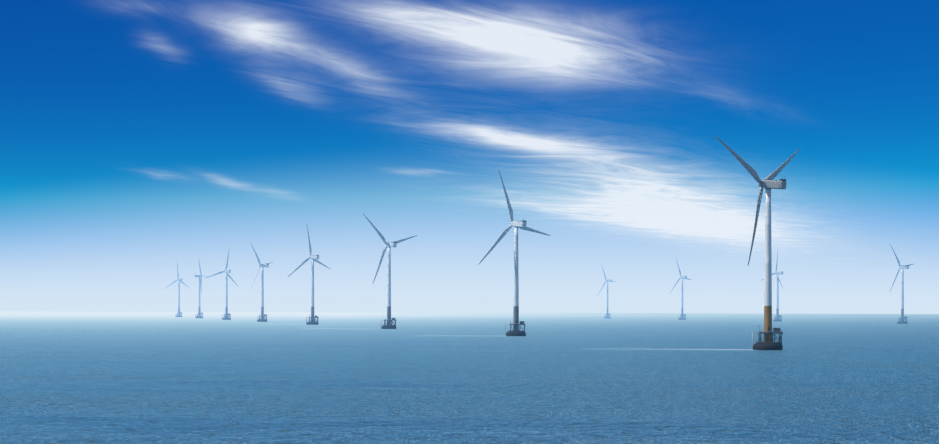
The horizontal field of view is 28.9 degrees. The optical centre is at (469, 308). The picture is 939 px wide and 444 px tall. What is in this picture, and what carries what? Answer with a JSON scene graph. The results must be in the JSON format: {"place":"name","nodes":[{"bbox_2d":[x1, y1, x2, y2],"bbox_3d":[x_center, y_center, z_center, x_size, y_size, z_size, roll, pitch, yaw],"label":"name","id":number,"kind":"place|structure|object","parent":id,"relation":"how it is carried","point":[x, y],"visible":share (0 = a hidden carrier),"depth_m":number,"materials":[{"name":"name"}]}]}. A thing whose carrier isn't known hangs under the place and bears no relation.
{"place":"outdoors","nodes":[
{"label":"outdoors","id":0,"kind":"place"},
{"bbox_2d":[250,244,271,290],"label":"turbine rotor","id":1,"kind":"object","parent":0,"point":[258,259],"visible":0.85,"depth_m":2909.60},
{"bbox_2d":[0,311,938,443],"bbox_3d":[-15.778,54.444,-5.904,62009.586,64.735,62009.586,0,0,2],"label":"sea","id":2,"kind":"structure","parent":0,"point":[213,378],"depth_m":568.13,"materials":[{"name":"liquid"}]},
{"bbox_2d":[175,281,181,316],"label":"turbine tower","id":3,"kind":"structure","parent":2,"relation":"on","point":[179,313],"depth_m":4357.95,"materials":[{"name":"white metal"}]},
{"bbox_2d":[165,264,187,288],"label":"turbine rotor","id":4,"kind":"object","parent":3,"relation":"attached to","point":[177,279],"visible":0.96,"depth_m":4360.57,"materials":[{"name":"white metal"}]},
{"bbox_2d":[195,277,202,317],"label":"turbine tower","id":5,"kind":"structure","parent":2,"relation":"on","point":[199,313],"depth_m":3878.60,"materials":[{"name":"white metal"}]},
{"bbox_2d":[199,262,202,293],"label":"turbine rotor","id":6,"kind":"object","parent":5,"relation":"attached to","point":[200,278],"visible":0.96,"depth_m":3890.39,"materials":[{"name":"white metal"}]},
{"bbox_2d":[222,273,230,319],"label":"turbine tower","id":7,"kind":"structure","parent":2,"relation":"on","point":[226,315],"depth_m":3377.83,"materials":[{"name":"white metal"}]},
{"bbox_2d":[204,251,237,285],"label":"turbine rotor","id":8,"kind":"object","parent":7,"relation":"attached to","point":[224,271],"visible":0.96,"depth_m":3384.47,"materials":[{"name":"white plastic"}]},
{"bbox_2d":[257,267,266,321],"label":"turbine tower","id":9,"kind":"structure","parent":2,"relation":"on","point":[262,317],"depth_m":2912.85,"materials":[{"name":"white metal"}]},
{"bbox_2d":[306,259,318,324],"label":"turbine tower","id":10,"kind":"structure","parent":2,"relation":"on","point":[313,321],"depth_m":2424.65,"materials":[{"name":"white metal"}]},
{"bbox_2d":[310,255,318,258],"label":"nacelle","id":11,"kind":"object","parent":10,"relation":"on","point":[314,257],"visible":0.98,"depth_m":2420.83,"materials":[{"name":"white metal"}]},
{"bbox_2d":[288,223,329,276],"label":"turbine rotor","id":12,"kind":"object","parent":11,"relation":"attached to","point":[307,259],"visible":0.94,"depth_m":2426.67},
{"bbox_2d":[381,247,396,328],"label":"turbine tower","id":13,"kind":"structure","parent":2,"relation":"on","point":[389,325],"depth_m":1944.61,"materials":[{"name":"white metal"}]},
{"bbox_2d":[386,241,396,246],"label":"nacelle","id":14,"kind":"object","parent":13,"relation":"on","point":[389,244],"visible":0.96,"depth_m":1939.49,"materials":[{"name":"white metal"}]},
{"bbox_2d":[363,214,416,282],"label":"turbine rotor","id":15,"kind":"object","parent":14,"relation":"attached to","point":[383,239],"visible":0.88,"depth_m":1947.53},
{"bbox_2d":[505,227,525,335],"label":"turbine tower","id":16,"kind":"structure","parent":2,"relation":"on","point":[516,331],"depth_m":1459.48,"materials":[{"name":"white metal"}]},
{"bbox_2d":[512,219,526,226],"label":"nacelle","id":17,"kind":"object","parent":16,"relation":"on","point":[522,223],"visible":0.96,"depth_m":1454.65,"materials":[{"name":"white metal"}]},
{"bbox_2d":[478,169,550,264],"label":"turbine rotor","id":18,"kind":"object","parent":17,"relation":"attached to","point":[504,233],"visible":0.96,"depth_m":1460.84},
{"bbox_2d":[266,321,773,349],"bbox_3d":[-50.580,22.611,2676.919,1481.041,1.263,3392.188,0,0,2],"label":"wake streaks","id":19,"kind":"object","parent":2,"relation":"on","point":[457,335],"visible":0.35,"depth_m":2428.71,"materials":[{"name":"liquid"}]},
{"bbox_2d":[604,282,610,318],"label":"turbine tower","id":20,"kind":"structure","parent":2,"relation":"on","point":[607,314],"depth_m":4330.52,"materials":[{"name":"white metal"}]},
{"bbox_2d":[678,278,685,319],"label":"turbine tower","id":21,"kind":"structure","parent":2,"relation":"on","point":[681,317],"depth_m":3829.68,"materials":[{"name":"white metal"}]},
{"bbox_2d":[669,259,690,293],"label":"turbine rotor","id":22,"kind":"object","parent":21,"relation":"attached to","point":[680,276],"visible":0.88,"depth_m":3830.13,"materials":[{"name":"white metal"}]},
{"bbox_2d":[752,189,782,349],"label":"turbine tower","id":23,"kind":"structure","parent":2,"relation":"on","point":[767,343],"depth_m":987.99,"materials":[{"name":"white metal"}]},
{"bbox_2d":[715,136,799,264],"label":"turbine rotor","id":24,"kind":"object","parent":23,"relation":"attached to","point":[754,174],"visible":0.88,"depth_m":992.18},
{"bbox_2d":[762,177,786,189],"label":"nacelle","id":25,"kind":"object","parent":23,"relation":"on","point":[773,184],"visible":0.96,"depth_m":984.15,"materials":[{"name":"white metal"}]},
{"bbox_2d":[773,274,781,321],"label":"turbine tower","id":26,"kind":"structure","parent":2,"relation":"on","point":[777,318],"depth_m":3368.83,"materials":[{"name":"white metal"}]},
{"bbox_2d":[761,249,782,287],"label":"turbine rotor","id":27,"kind":"object","parent":26,"relation":"attached to","point":[776,268],"visible":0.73,"depth_m":3374.98,"materials":[{"name":"white metal"}]},
{"bbox_2d":[897,269,907,323],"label":"turbine tower","id":28,"kind":"structure","parent":2,"relation":"on","point":[902,321],"depth_m":2881.14,"materials":[{"name":"white metal"}]},
{"bbox_2d":[900,265,908,268],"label":"nacelle","id":29,"kind":"object","parent":28,"relation":"on","point":[904,267],"visible":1,"depth_m":2877.44,"materials":[{"name":"white metal"}]},
{"bbox_2d":[890,246,912,290],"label":"turbine rotor","id":30,"kind":"object","parent":29,"relation":"attached to","point":[898,261],"visible":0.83,"depth_m":2881.63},
{"bbox_2d":[0,0,938,313],"label":"sky","id":31,"kind":"structure","parent":0,"point":[140,140],"materials":[{"name":"blue"}]}
]}

